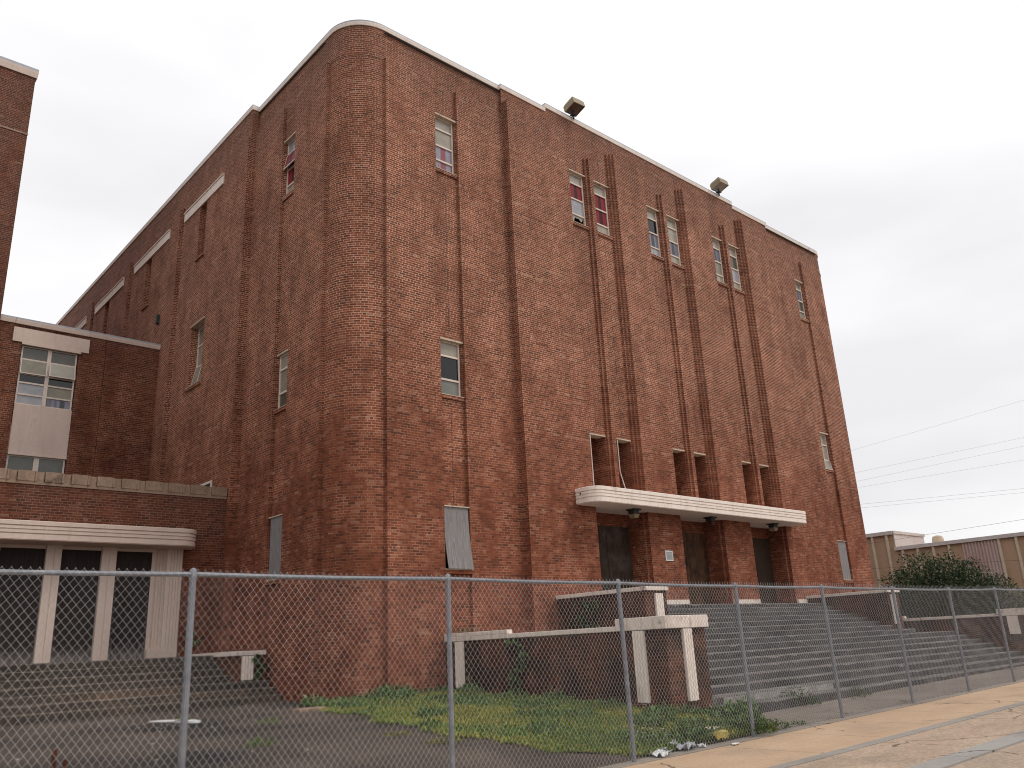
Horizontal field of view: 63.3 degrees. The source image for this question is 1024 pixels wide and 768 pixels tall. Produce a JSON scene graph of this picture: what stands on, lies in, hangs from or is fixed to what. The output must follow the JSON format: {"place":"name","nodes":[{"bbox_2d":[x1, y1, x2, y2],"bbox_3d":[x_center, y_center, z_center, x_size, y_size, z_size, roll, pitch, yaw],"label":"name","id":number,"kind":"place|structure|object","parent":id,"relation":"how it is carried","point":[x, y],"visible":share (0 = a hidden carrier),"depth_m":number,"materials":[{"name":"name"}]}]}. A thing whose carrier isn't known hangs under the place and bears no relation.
{"place":"outdoors","nodes":[
{"label":"outdoors","id":0,"kind":"place"},
{"bbox_2d":[0,679,1019,767],"bbox_3d":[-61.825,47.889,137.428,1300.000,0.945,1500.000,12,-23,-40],"label":"ground","id":1,"kind":"structure","parent":0,"point":[107,724],"depth_m":12.62,"materials":[{"name":"grey asphalt"}]},
{"bbox_2d":[0,56,38,317],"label":"school block","id":2,"kind":"structure","parent":1,"relation":"on","point":[17,82],"depth_m":29.37,"materials":[{"name":"brick"}]},
{"bbox_2d":[50,749,56,767],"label":"rusty stub","id":3,"kind":"object","parent":1,"relation":"on","point":[53,756],"visible":0.93,"depth_m":8.09,"materials":[{"name":"metal"}]},
{"bbox_2d":[62,759,67,767],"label":"rusty stub","id":4,"kind":"object","parent":1,"relation":"on","point":[65,763],"visible":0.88,"depth_m":8.14,"materials":[{"name":"metal"}]},
{"bbox_2d":[0,314,160,480],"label":"school wing","id":5,"kind":"structure","parent":1,"relation":"on","point":[77,401],"depth_m":28.66,"materials":[{"name":"brown brick"}]},
{"bbox_2d":[5,454,64,472],"bbox_3d":[-15.696,3.074,27.288,1.720,1.360,0.072,12,-23,-40],"label":"window","id":6,"kind":"structure","parent":5,"relation":"in","point":[13,462],"depth_m":27.38,"materials":[{"name":"paint"}]},
{"bbox_2d":[14,345,76,409],"bbox_3d":[-15.794,-0.210,28.243,1.720,2.040,0.236,12,-23,-40],"label":"window","id":7,"kind":"structure","parent":5,"relation":"in","point":[34,386],"depth_m":28.26,"materials":[{"name":"glass"}]},
{"bbox_2d":[0,468,226,664],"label":"entrance block","id":8,"kind":"structure","parent":1,"relation":"on","point":[55,521],"depth_m":21.57,"materials":[{"name":"brick"}]},
{"bbox_2d":[0,547,45,664],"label":"door","id":9,"kind":"structure","parent":8,"relation":"in","point":[28,558],"depth_m":20.22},
{"bbox_2d":[50,549,100,662],"bbox_3d":[-11.081,5.609,21.067,0.956,2.750,0.125,12,-23,-40],"label":"door","id":10,"kind":"structure","parent":8,"relation":"in","point":[81,560],"depth_m":21.01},
{"bbox_2d":[107,551,152,659],"bbox_3d":[-10.097,5.825,21.912,0.946,2.750,0.125,12,-23,-40],"label":"door","id":11,"kind":"structure","parent":8,"relation":"in","point":[130,560],"depth_m":21.86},
{"bbox_2d":[183,629,201,650],"bbox_3d":[-8.639,6.973,22.503,0.188,0.632,0.548,-18,-23,39],"label":"vine","id":12,"kind":"object","parent":8,"relation":"attached to","point":[194,639],"visible":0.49,"depth_m":22.56,"materials":[{"name":"green plant"}]},
{"bbox_2d":[0,655,281,726],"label":"entrance steps","id":13,"kind":"structure","parent":1,"relation":"on","point":[216,689],"depth_m":18.77,"materials":[{"name":"concrete"}]},
{"bbox_2d":[192,650,265,681],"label":"stair wall","id":14,"kind":"structure","parent":13,"relation":"on","point":[239,671],"depth_m":20.84,"materials":[{"name":"brick"}]},
{"bbox_2d":[252,653,265,680],"bbox_3d":[-6.412,7.199,20.986,0.422,0.787,0.225,8,-20,-30],"label":"vine","id":15,"kind":"object","parent":14,"relation":"attached to","point":[257,674],"visible":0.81,"depth_m":21.02,"materials":[{"name":"green plant"}]},
{"bbox_2d":[149,719,200,722],"bbox_3d":[-6.499,6.550,16.114,1.357,0.050,0.390,-11,-19,25],"label":"concrete slab","id":16,"kind":"object","parent":1,"relation":"on","point":[194,721],"depth_m":16.00,"materials":[{"name":"white concrete"}]},
{"bbox_2d":[16,709,369,759],"bbox_3d":[-4.167,5.691,13.048,9.797,0.548,8.205,-12,-20,27],"label":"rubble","id":17,"kind":"object","parent":1,"relation":"on","point":[178,725],"visible":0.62,"depth_m":14.46,"materials":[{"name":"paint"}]},
{"bbox_2d":[243,736,278,747],"bbox_3d":[-3.718,5.325,12.366,0.531,0.169,0.503,12,-23,-40],"label":"weed","id":18,"kind":"object","parent":1,"relation":"on","point":[257,742],"visible":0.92,"depth_m":12.33,"materials":[{"name":"green plant"}]},
{"bbox_2d":[255,716,279,724],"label":"weed","id":19,"kind":"object","parent":1,"relation":"on","point":[270,721],"visible":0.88,"depth_m":15.05,"materials":[{"name":"green plant"}]},
{"bbox_2d":[292,706,325,712],"bbox_3d":[-4.262,6.850,17.474,0.650,0.080,0.330,12,-23,-40],"label":"loose block","id":20,"kind":"object","parent":1,"relation":"on","point":[306,709],"depth_m":17.32,"materials":[{"name":"beige concrete"}]},
{"bbox_2d":[381,730,410,736],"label":"weed","id":21,"kind":"object","parent":1,"relation":"on","point":[396,734],"visible":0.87,"depth_m":13.12,"materials":[{"name":"green plant"}]},
{"bbox_2d":[5,19,874,701],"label":"auditorium","id":22,"kind":"structure","parent":1,"relation":"on","point":[391,301],"depth_m":25.60,"materials":[{"name":"red brick"}]},
{"bbox_2d":[185,316,204,392],"bbox_3d":[-10.609,-0.968,28.205,0.362,2.380,1.200,12,-23,-40],"label":"window","id":23,"kind":"structure","parent":22,"relation":"in","point":[199,325],"depth_m":28.50,"materials":[{"name":"paint"}]},
{"bbox_2d":[274,349,287,414],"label":"window","id":24,"kind":"structure","parent":22,"relation":"in","point":[283,356],"depth_m":23.71,"materials":[{"name":"glass"}]},
{"bbox_2d":[282,131,295,201],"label":"window","id":25,"kind":"structure","parent":22,"relation":"in","point":[290,141],"depth_m":25.75,"materials":[{"name":"paint"}]},
{"bbox_2d":[435,112,457,178],"bbox_3d":[-2.090,-7.272,25.408,0.870,2.030,0.182,12,-23,-40],"label":"window","id":26,"kind":"structure","parent":22,"relation":"in","point":[443,125],"depth_m":25.51,"materials":[{"name":"paint"}]},
{"bbox_2d":[440,337,464,401],"bbox_3d":[-1.742,-0.398,23.242,0.870,1.760,0.182,12,-23,-40],"label":"window","id":27,"kind":"structure","parent":22,"relation":"in","point":[450,362],"depth_m":23.33,"materials":[{"name":"glass"}]},
{"bbox_2d":[563,96,584,119],"bbox_3d":[2.249,-9.895,29.936,0.540,0.728,0.580,10,-22,-36],"label":"floodlight","id":28,"kind":"object","parent":22,"relation":"on","point":[573,107],"visible":1,"depth_m":29.87,"materials":[{"name":"metal"}]},
{"bbox_2d":[569,169,589,230],"bbox_3d":[2.284,-6.433,29.071,0.860,2.170,0.182,12,-23,-40],"label":"window","id":29,"kind":"structure","parent":22,"relation":"in","point":[576,186],"depth_m":29.19,"materials":[{"name":"paint"}]},
{"bbox_2d":[593,180,613,240],"bbox_3d":[3.212,-6.229,29.869,0.860,2.170,0.182,12,-23,-40],"label":"window","id":30,"kind":"structure","parent":22,"relation":"in","point":[599,189],"depth_m":29.97,"materials":[{"name":"paint"}]},
{"bbox_2d":[597,525,633,590],"bbox_3d":[3.041,5.726,26.040,2.220,2.550,0.022,12,-23,-40],"label":"door","id":31,"kind":"structure","parent":22,"relation":"in","point":[614,542],"depth_m":26.36,"materials":[{"name":"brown wood"}]},
{"bbox_2d":[646,205,664,261],"bbox_3d":[5.388,-5.750,31.739,0.860,2.170,0.182,12,-23,-40],"label":"window","id":32,"kind":"structure","parent":22,"relation":"in","point":[651,212],"depth_m":31.86,"materials":[{"name":"glass"}]},
{"bbox_2d":[665,550,673,560],"bbox_3d":[5.097,5.569,26.940,0.380,0.330,0.033,12,-23,-40],"label":"notice sign","id":33,"kind":"object","parent":22,"relation":"attached to","point":[668,555],"visible":1,"depth_m":26.91,"materials":[{"name":"white paper"}]},
{"bbox_2d":[666,214,684,269],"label":"window","id":34,"kind":"structure","parent":22,"relation":"in","point":[671,222],"depth_m":32.66,"materials":[{"name":"glass"}]},
{"bbox_2d":[682,532,712,603],"bbox_3d":[6.146,6.409,28.708,2.220,2.550,0.022,12,-23,-40],"label":"door","id":35,"kind":"structure","parent":22,"relation":"in","point":[695,551],"depth_m":29.02,"materials":[{"name":"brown wood"}]},
{"bbox_2d":[710,177,728,195],"bbox_3d":[8.906,-8.429,35.658,0.540,0.728,0.580,10,-22,-36],"label":"floodlight","id":36,"kind":"object","parent":22,"relation":"on","point":[718,185],"visible":1,"depth_m":35.59,"materials":[{"name":"metal"}]},
{"bbox_2d":[711,235,727,287],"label":"window","id":37,"kind":"structure","parent":22,"relation":"in","point":[715,241],"depth_m":34.57,"materials":[{"name":"paint"}]},
{"bbox_2d":[728,243,744,294],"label":"window","id":38,"kind":"structure","parent":22,"relation":"in","point":[732,249],"depth_m":35.35,"materials":[{"name":"glass"}]},
{"bbox_2d":[752,538,776,602],"bbox_3d":[9.257,7.095,31.383,2.220,2.550,0.022,12,-23,-40],"label":"door","id":39,"kind":"structure","parent":22,"relation":"in","point":[762,554],"depth_m":31.76,"materials":[{"name":"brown wood"}]},
{"bbox_2d":[794,279,808,322],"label":"window","id":40,"kind":"structure","parent":22,"relation":"in","point":[797,283],"depth_m":38.89,"materials":[{"name":"paint"}]},
{"bbox_2d":[820,432,833,472],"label":"window","id":41,"kind":"structure","parent":22,"relation":"in","point":[828,467],"depth_m":36.69,"materials":[{"name":"paint"}]},
{"bbox_2d":[425,736,463,744],"bbox_3d":[-1.014,5.388,12.566,0.587,0.119,0.586,1,-18,-13],"label":"weed","id":42,"kind":"object","parent":1,"relation":"on","point":[443,740],"visible":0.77,"depth_m":12.53,"materials":[{"name":"green plant"}]},
{"bbox_2d":[444,615,712,710],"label":"stair wall","id":43,"kind":"structure","parent":1,"relation":"on","point":[636,698],"depth_m":16.83,"materials":[{"name":"brick"}]},
{"bbox_2d":[455,626,482,632],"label":"weed","id":44,"kind":"object","parent":43,"relation":"on","point":[462,630],"visible":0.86,"depth_m":20.36,"materials":[{"name":"green plant"}]},
{"bbox_2d":[504,637,529,696],"bbox_3d":[0.127,6.337,18.479,0.237,1.402,0.799,12,-23,-40],"label":"vine","id":45,"kind":"object","parent":43,"relation":"attached to","point":[516,669],"visible":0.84,"depth_m":18.47,"materials":[{"name":"green plant"}]},
{"bbox_2d":[556,586,667,629],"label":"stair wall","id":46,"kind":"structure","parent":1,"relation":"on","point":[585,596],"depth_m":21.71,"materials":[{"name":"brick"}]},
{"bbox_2d":[570,599,600,627],"bbox_3d":[1.983,6.236,22.158,0.230,0.923,1.051,12,-23,-40],"label":"vine","id":47,"kind":"object","parent":46,"relation":"attached to","point":[581,620],"visible":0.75,"depth_m":22.17,"materials":[{"name":"green plant"}]},
{"bbox_2d":[676,741,695,749],"bbox_3d":[2.663,5.514,12.677,0.206,0.103,0.407,-16,-22,35],"label":"plastic bag","id":48,"kind":"object","parent":1,"relation":"on","point":[680,746],"visible":0.87,"depth_m":12.60,"materials":[{"name":"white plastic"}]},
{"bbox_2d":[779,686,822,706],"bbox_3d":[6.182,6.749,17.977,1.006,0.420,1.063,12,-23,-40],"label":"weed","id":49,"kind":"object","parent":1,"relation":"on","point":[797,699],"visible":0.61,"depth_m":17.85,"materials":[{"name":"green plant"}]},
{"bbox_2d":[598,679,1023,767],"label":"fence footing","id":50,"kind":"object","parent":1,"relation":"on","point":[692,750],"visible":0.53,"depth_m":14.42,"materials":[{"name":"concrete"}]},
{"bbox_2d":[0,566,1023,767],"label":"chain link fence","id":51,"kind":"object","parent":50,"relation":"on","point":[193,574],"visible":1,"depth_m":11.21,"materials":[{"name":"metal"}]},
{"bbox_2d":[651,749,672,756],"bbox_3d":[2.190,5.400,12.164,0.252,0.090,0.365,-13,-20,30],"label":"crumpled wrapper","id":52,"kind":"object","parent":50,"relation":"on","point":[660,753],"visible":0.98,"depth_m":12.10,"materials":[{"name":"paper"}]},
{"bbox_2d":[667,603,1023,712],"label":"entrance steps","id":53,"kind":"structure","parent":1,"relation":"on","point":[839,657],"depth_m":23.43,"materials":[{"name":"concrete"}]},
{"bbox_2d":[805,590,903,628],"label":"stair wall","id":54,"kind":"structure","parent":1,"relation":"on","point":[860,605],"depth_m":29.98,"materials":[{"name":"brick"}]},
{"bbox_2d":[762,666,1023,730],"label":"walkway","id":55,"kind":"structure","parent":1,"relation":"on","point":[889,698],"depth_m":18.49,"materials":[{"name":"concrete"}]},
{"bbox_2d":[765,718,790,729],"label":"weed","id":56,"kind":"object","parent":55,"relation":"on","point":[785,726],"visible":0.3,"depth_m":14.50,"materials":[{"name":"green plant"}]},
{"bbox_2d":[791,719,805,724],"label":"weed","id":57,"kind":"object","parent":55,"relation":"on","point":[802,721],"visible":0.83,"depth_m":15.01,"materials":[{"name":"green plant"}]},
{"bbox_2d":[848,687,872,696],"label":"weed","id":58,"kind":"object","parent":55,"relation":"on","point":[861,693],"visible":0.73,"depth_m":19.23,"materials":[{"name":"green plant"}]},
{"bbox_2d":[766,701,1023,767],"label":"path edging","id":59,"kind":"object","parent":1,"relation":"on","point":[851,748],"visible":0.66,"depth_m":12.63,"materials":[{"name":"grey concrete"}]},
{"bbox_2d":[788,705,1023,767],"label":"verge","id":60,"kind":"structure","parent":1,"relation":"on","point":[915,749],"depth_m":11.93,"materials":[{"name":"concrete"}]},
{"bbox_2d":[866,531,1023,612],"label":"metal building","id":61,"kind":"structure","parent":1,"relation":"on","point":[1004,550],"depth_m":55.90,"materials":[{"name":"beige metal"}]},
{"bbox_2d":[878,549,1023,618],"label":"evergreen shrub","id":62,"kind":"object","parent":1,"relation":"on","point":[957,578],"visible":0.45,"depth_m":37.61,"materials":[{"name":"green plant"}]},
{"bbox_2d":[902,608,1023,653],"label":"stair wall","id":63,"kind":"structure","parent":1,"relation":"on","point":[1006,615],"depth_m":30.02,"materials":[{"name":"brick"}]},
{"bbox_2d":[908,730,1023,767],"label":"kerb","id":64,"kind":"structure","parent":1,"relation":"on","point":[962,756],"depth_m":10.97,"materials":[{"name":"concrete"}]},
{"bbox_2d":[0,0,1023,542],"label":"sky","id":65,"kind":"structure","parent":0,"point":[883,138],"materials":[{"name":"white"}]},
{"bbox_2d":[290,676,764,756],"bbox_3d":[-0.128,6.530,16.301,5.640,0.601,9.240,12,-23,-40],"label":"lawn","id":66,"kind":"structure","parent":0,"point":[702,741],"depth_m":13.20,"materials":[{"name":"plant"}]},
{"bbox_2d":[339,694,727,739],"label":"wildflowers","id":67,"kind":"object","parent":66,"relation":"on","point":[583,701],"visible":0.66,"depth_m":15.06,"materials":[{"name":"yellow plant"}]},
{"bbox_2d":[709,729,727,739],"bbox_3d":[3.318,5.643,13.360,0.308,0.160,0.166,-3,-17,1],"label":"snack bag","id":68,"kind":"object","parent":66,"relation":"on","point":[718,736],"visible":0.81,"depth_m":13.31,"materials":[{"name":"yellow plastic"}]},
{"bbox_2d":[728,712,780,734],"bbox_3d":[4.052,5.752,14.088,0.966,0.336,0.954,12,-23,-40],"label":"weed","id":69,"kind":"object","parent":66,"relation":"on","point":[769,726],"visible":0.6,"depth_m":13.93,"materials":[{"name":"green plant"}]},
{"bbox_2d":[623,682,1023,767],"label":"sidewalk","id":70,"kind":"structure","parent":0,"point":[770,751],"depth_m":13.49,"materials":[{"name":"concrete"}]},
{"bbox_2d":[851,400,1022,450],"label":"overhead wire","id":71,"kind":"object","parent":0,"point":[940,424],"visible":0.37,"depth_m":50.10,"materials":[{"name":"metal"}]},
{"bbox_2d":[857,460,1021,487],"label":"overhead wire","id":72,"kind":"object","parent":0,"point":[936,474],"visible":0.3,"depth_m":49.98,"materials":[{"name":"metal"}]},
{"bbox_2d":[856,437,1023,472],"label":"overhead wire","id":73,"kind":"object","parent":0,"point":[942,454],"visible":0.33,"depth_m":49.78,"materials":[{"name":"metal"}]},
{"bbox_2d":[860,446,1021,480],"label":"overhead wire","id":74,"kind":"object","parent":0,"point":[941,463],"visible":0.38,"depth_m":49.74,"materials":[{"name":"metal"}]},
{"bbox_2d":[864,492,1023,507],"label":"overhead wire","id":75,"kind":"object","parent":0,"point":[939,500],"visible":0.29,"depth_m":49.50,"materials":[{"name":"metal"}]},
{"bbox_2d":[867,488,1023,503],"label":"overhead wire","id":76,"kind":"object","parent":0,"point":[941,496],"visible":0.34,"depth_m":49.25,"materials":[{"name":"metal"}]},
{"bbox_2d":[869,519,1023,543],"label":"overhead wire","id":77,"kind":"object","parent":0,"point":[946,531],"visible":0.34,"depth_m":47.02,"materials":[{"name":"black metal"}]},
{"bbox_2d":[949,742,1023,767],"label":"road","id":78,"kind":"structure","parent":0,"point":[1012,756],"depth_m":10.44,"materials":[{"name":"beige concrete"}]}
]}

